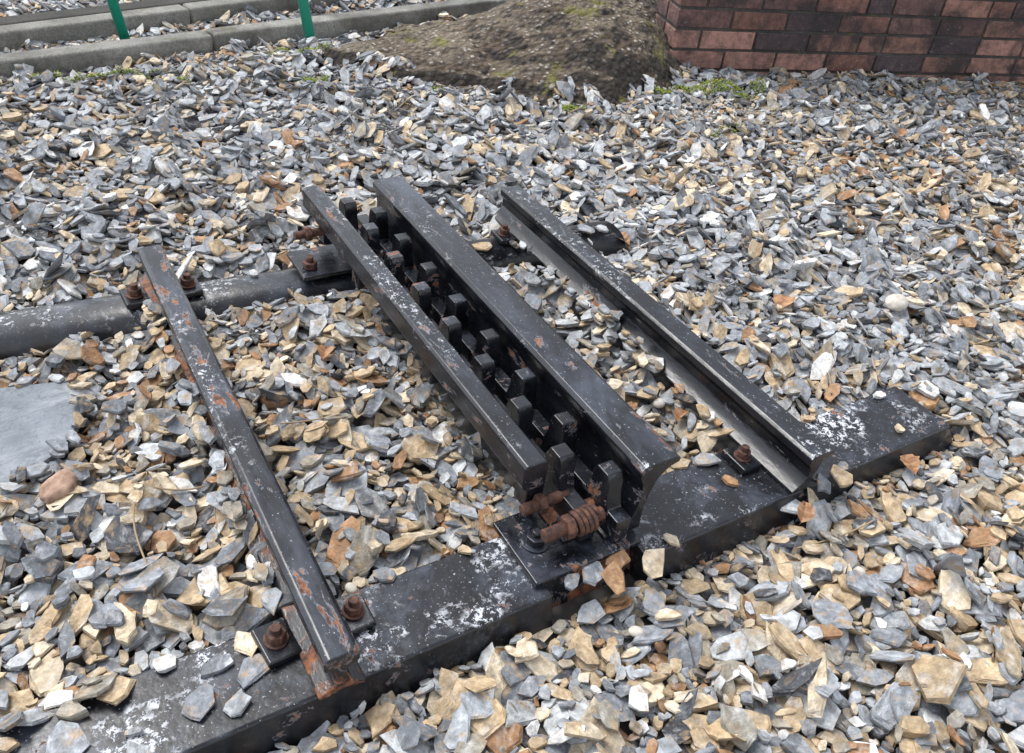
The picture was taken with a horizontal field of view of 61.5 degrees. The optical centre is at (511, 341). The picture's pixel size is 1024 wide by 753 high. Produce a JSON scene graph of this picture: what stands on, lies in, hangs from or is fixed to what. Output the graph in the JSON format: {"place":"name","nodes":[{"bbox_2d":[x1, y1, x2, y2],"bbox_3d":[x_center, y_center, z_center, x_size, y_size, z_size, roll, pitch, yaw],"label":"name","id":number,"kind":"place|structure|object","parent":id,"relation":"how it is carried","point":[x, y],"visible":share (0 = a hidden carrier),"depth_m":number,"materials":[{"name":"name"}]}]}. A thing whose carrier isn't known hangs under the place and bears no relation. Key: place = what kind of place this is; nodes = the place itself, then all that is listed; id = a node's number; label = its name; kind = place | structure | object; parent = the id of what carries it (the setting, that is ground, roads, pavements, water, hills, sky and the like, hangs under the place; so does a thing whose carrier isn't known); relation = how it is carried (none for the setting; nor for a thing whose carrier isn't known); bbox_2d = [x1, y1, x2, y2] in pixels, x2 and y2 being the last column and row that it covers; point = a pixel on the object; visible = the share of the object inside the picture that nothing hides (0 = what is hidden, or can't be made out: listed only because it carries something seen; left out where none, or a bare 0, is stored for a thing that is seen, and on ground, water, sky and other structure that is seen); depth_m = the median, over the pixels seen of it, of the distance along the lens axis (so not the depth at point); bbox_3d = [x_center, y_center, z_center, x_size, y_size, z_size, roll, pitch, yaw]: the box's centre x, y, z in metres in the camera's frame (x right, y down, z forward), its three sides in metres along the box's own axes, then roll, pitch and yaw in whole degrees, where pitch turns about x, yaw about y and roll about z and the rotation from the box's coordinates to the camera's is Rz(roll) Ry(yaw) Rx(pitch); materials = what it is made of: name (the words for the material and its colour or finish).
{"place":"outdoors","nodes":[
{"label":"outdoors","id":0,"kind":"place"},
{"bbox_2d":[0,0,1023,752],"bbox_3d":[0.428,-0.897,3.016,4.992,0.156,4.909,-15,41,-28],"label":"slate gravel","id":1,"kind":"structure","parent":0,"point":[962,182],"depth_m":1.60,"materials":[{"name":"grey gravel"}]},
{"bbox_2d":[0,381,83,481],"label":"slate slab","id":2,"kind":"object","parent":1,"relation":"on","point":[34,418],"depth_m":1.38,"materials":[{"name":"grey stone"}]},
{"bbox_2d":[39,469,77,503],"bbox_3d":[-0.665,0.216,1.266,0.044,0.034,0.062,13,36,7],"label":"stone","id":3,"kind":"object","parent":1,"relation":"on","point":[58,485],"visible":0.99,"depth_m":1.25,"materials":[{"name":"brown stone"}]},
{"bbox_2d":[13,65,159,81],"bbox_3d":[-1.261,-0.798,2.575,0.401,0.059,0.035,-15,41,-28],"label":"moss patch","id":4,"kind":"object","parent":1,"relation":"on","point":[104,75],"visible":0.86,"depth_m":2.59,"materials":[{"name":"green plant"}]},
{"bbox_2d":[0,0,207,25],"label":"timber edging","id":5,"kind":"object","parent":1,"relation":"on","point":[41,16],"visible":0.01,"depth_m":2.94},
{"bbox_2d":[133,503,154,597],"bbox_3d":[-0.505,0.283,1.174,0.009,0.020,0.161,-12,40,-25],"label":"twig","id":6,"kind":"object","parent":1,"relation":"on","point":[139,545],"visible":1,"depth_m":1.19,"materials":[{"name":"beige wood"}]},
{"bbox_2d":[136,482,204,490],"bbox_3d":[-0.505,0.215,1.275,0.093,0.029,0.012,-6,38,-18],"label":"twig","id":7,"kind":"object","parent":1,"relation":"on","point":[175,489],"visible":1,"depth_m":1.28,"materials":[{"name":"beige wood"}]},
{"bbox_2d":[0,0,359,51],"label":"concrete kerb","id":8,"kind":"structure","parent":1,"relation":"on","point":[55,31],"depth_m":2.96,"materials":[{"name":"grey concrete"}]},
{"bbox_2d":[175,71,190,82],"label":"moss patch","id":9,"kind":"object","parent":1,"relation":"on","point":[180,78],"visible":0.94,"depth_m":2.65,"materials":[{"name":"green plant"}]},
{"bbox_2d":[107,0,315,39],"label":"green railing","id":10,"kind":"object","parent":1,"relation":"on","point":[123,33],"depth_m":2.84,"materials":[{"name":"metal"}]},
{"bbox_2d":[0,0,508,82],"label":"concrete kerb","id":11,"kind":"structure","parent":1,"relation":"on","point":[95,55],"depth_m":2.92,"materials":[{"name":"grey concrete"}]},
{"bbox_2d":[266,42,332,57],"bbox_3d":[-0.724,-0.993,2.958,0.242,0.059,0.050,-15,41,-28],"label":"moss patch","id":12,"kind":"object","parent":1,"relation":"on","point":[307,48],"visible":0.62,"depth_m":2.96,"materials":[{"name":"green plant"}]},
{"bbox_2d":[280,413,340,423],"bbox_3d":[-0.332,0.130,1.421,0.101,0.008,0.010,-10,39,-23],"label":"twig","id":13,"kind":"object","parent":1,"relation":"on","point":[308,420],"visible":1,"depth_m":1.41,"materials":[{"name":"beige wood"}]},
{"bbox_2d":[0,221,625,371],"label":"railway sleeper","id":14,"kind":"object","parent":1,"relation":"on","point":[43,329],"visible":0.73,"depth_m":1.67,"materials":[{"name":"black paint"}]},
{"bbox_2d":[298,72,328,82],"bbox_3d":[-0.630,-0.834,2.762,0.106,0.044,0.070,-15,41,-28],"label":"moss patch","id":15,"kind":"object","parent":1,"relation":"on","point":[315,80],"visible":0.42,"depth_m":2.75,"materials":[{"name":"green plant"}]},
{"bbox_2d":[316,345,334,358],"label":"fallen leaf","id":16,"kind":"object","parent":1,"relation":"on","point":[324,351],"visible":1,"depth_m":1.55,"materials":[{"name":"orange plant"}]},
{"bbox_2d":[345,582,357,593],"bbox_3d":[-0.223,0.344,1.197,0.016,0.012,0.020,-24,47,-37],"label":"pebble","id":17,"kind":"object","parent":1,"relation":"on","point":[350,587],"visible":0.81,"depth_m":1.19,"materials":[{"name":"white stone"}]},
{"bbox_2d":[0,386,952,752],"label":"railway sleeper","id":18,"kind":"object","parent":1,"relation":"on","point":[412,628],"visible":0.64,"depth_m":1.16,"materials":[{"name":"wood"}]},
{"bbox_2d":[137,245,365,699],"bbox_3d":[-0.452,0.119,1.349,0.060,0.073,0.996,-15,41,-28],"label":"rail","id":19,"kind":"object","parent":18,"relation":"on","point":[315,620],"visible":0.98,"depth_m":1.18,"materials":[{"name":"black metal"}]},
{"bbox_2d":[287,176,680,587],"bbox_3d":[-0.117,-0.009,1.532,0.273,0.138,0.992,-15,41,-28],"label":"rack rail","id":20,"kind":"object","parent":18,"relation":"on","point":[587,455],"visible":1,"depth_m":1.39,"materials":[{"name":"black metal"}]},
{"bbox_2d":[492,185,833,493],"bbox_3d":[0.239,-0.062,1.726,0.074,0.075,0.996,-15,41,-28],"label":"rail","id":21,"kind":"object","parent":18,"relation":"on","point":[790,453],"visible":1,"depth_m":1.61,"materials":[{"name":"black metal"}]},
{"bbox_2d":[319,0,698,111],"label":"soil mound","id":22,"kind":"object","parent":1,"relation":"on","point":[610,50],"visible":0.62,"depth_m":3.03,"materials":[{"name":"brown soil"}]},
{"bbox_2d":[562,103,586,110],"bbox_3d":[0.192,-0.762,2.822,0.122,0.036,0.067,-15,41,-28],"label":"moss patch","id":23,"kind":"object","parent":1,"relation":"on","point":[568,107],"visible":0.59,"depth_m":2.81,"materials":[{"name":"green plant"}]},
{"bbox_2d":[621,231,629,246],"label":"fallen leaf","id":24,"kind":"object","parent":1,"relation":"on","point":[626,237],"visible":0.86,"depth_m":2.11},
{"bbox_2d":[625,188,637,195],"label":"fallen leaf","id":25,"kind":"object","parent":1,"relation":"on","point":[632,192],"visible":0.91,"depth_m":2.31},
{"bbox_2d":[628,626,643,636],"bbox_3d":[0.174,0.407,1.205,0.022,0.013,0.018,9,36,2],"label":"pebble","id":26,"kind":"object","parent":1,"relation":"on","point":[634,631],"visible":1,"depth_m":1.20,"materials":[{"name":"white stone"}]},
{"bbox_2d":[652,398,664,407],"bbox_3d":[0.272,0.115,1.593,0.027,0.016,0.021,-15,42,-29],"label":"pebble","id":27,"kind":"object","parent":1,"relation":"on","point":[658,403],"visible":1,"depth_m":1.59,"materials":[{"name":"white stone"}]},
{"bbox_2d":[654,84,690,94],"bbox_3d":[0.575,-0.896,3.063,0.185,0.050,0.069,-15,41,-28],"label":"moss patch","id":28,"kind":"object","parent":1,"relation":"on","point":[669,91],"visible":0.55,"depth_m":3.06,"materials":[{"name":"green plant"}]},
{"bbox_2d":[673,408,688,424],"bbox_3d":[0.304,0.134,1.547,0.028,0.022,0.035,18,47,41],"label":"fallen leaf","id":29,"kind":"object","parent":1,"relation":"on","point":[679,413],"visible":1,"depth_m":1.54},
{"bbox_2d":[685,77,742,97],"bbox_3d":[0.721,-0.910,3.085,0.284,0.071,0.107,-15,41,-28],"label":"moss patch","id":30,"kind":"object","parent":1,"relation":"on","point":[736,87],"visible":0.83,"depth_m":3.06,"materials":[{"name":"green plant"}]},
{"bbox_2d":[712,122,739,136],"bbox_3d":[0.700,-0.685,2.807,0.124,0.060,0.052,-15,41,-28],"label":"moss patch","id":31,"kind":"object","parent":1,"relation":"on","point":[715,135],"visible":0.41,"depth_m":2.80,"materials":[{"name":"green plant"}]},
{"bbox_2d":[731,77,767,103],"bbox_3d":[0.845,-0.891,3.061,0.162,0.083,0.071,-15,41,-28],"label":"moss patch","id":32,"kind":"object","parent":1,"relation":"on","point":[751,82],"visible":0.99,"depth_m":3.06,"materials":[{"name":"green plant"}]},
{"bbox_2d":[772,294,796,310],"bbox_3d":[0.619,-0.088,1.963,0.056,0.022,0.070,16,41,32],"label":"fallen leaf","id":33,"kind":"object","parent":1,"relation":"on","point":[783,301],"visible":1,"depth_m":1.96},
{"bbox_2d":[797,501,815,522],"bbox_3d":[0.468,0.273,1.381,0.032,0.022,0.040,23,52,5],"label":"fallen leaf","id":34,"kind":"object","parent":1,"relation":"on","point":[806,510],"visible":1,"depth_m":1.38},
{"bbox_2d":[796,520,872,548],"bbox_3d":[0.517,0.311,1.373,0.134,0.036,0.009,-6,38,-18],"label":"twig","id":35,"kind":"object","parent":1,"relation":"on","point":[841,534],"visible":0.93,"depth_m":1.37,"materials":[{"name":"beige wood"}]},
{"bbox_2d":[655,0,1023,81],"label":"bricks","id":36,"kind":"object","parent":1,"relation":"on","point":[676,16],"visible":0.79,"depth_m":3.36,"materials":[{"name":"red brick"}]},
{"bbox_2d":[657,0,1023,77],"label":"mortar","id":37,"kind":"object","parent":1,"relation":"on","point":[884,35],"depth_m":3.38,"materials":[{"name":"grey concrete"}]},
{"bbox_2d":[852,565,865,573],"bbox_3d":[0.535,0.356,1.333,0.025,0.014,0.019,22,38,19],"label":"pebble","id":38,"kind":"object","parent":1,"relation":"on","point":[859,568],"visible":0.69,"depth_m":1.33,"materials":[{"name":"white stone"}]},
{"bbox_2d":[885,294,907,310],"bbox_3d":[0.890,-0.088,1.992,0.059,0.036,0.049,-23,45,-35],"label":"pebble","id":39,"kind":"object","parent":1,"relation":"on","point":[896,302],"visible":1,"depth_m":1.98,"materials":[{"name":"white stone"}]},
{"bbox_2d":[897,128,906,136],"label":"fallen leaf","id":40,"kind":"object","parent":1,"relation":"on","point":[902,132],"visible":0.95,"depth_m":2.90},
{"bbox_2d":[900,454,920,476],"bbox_3d":[0.705,0.218,1.526,0.036,0.023,0.045,-9,46,-1],"label":"fallen leaf","id":41,"kind":"object","parent":1,"relation":"on","point":[911,462],"visible":1,"depth_m":1.52,"materials":[{"name":"orange plant"}]}
]}

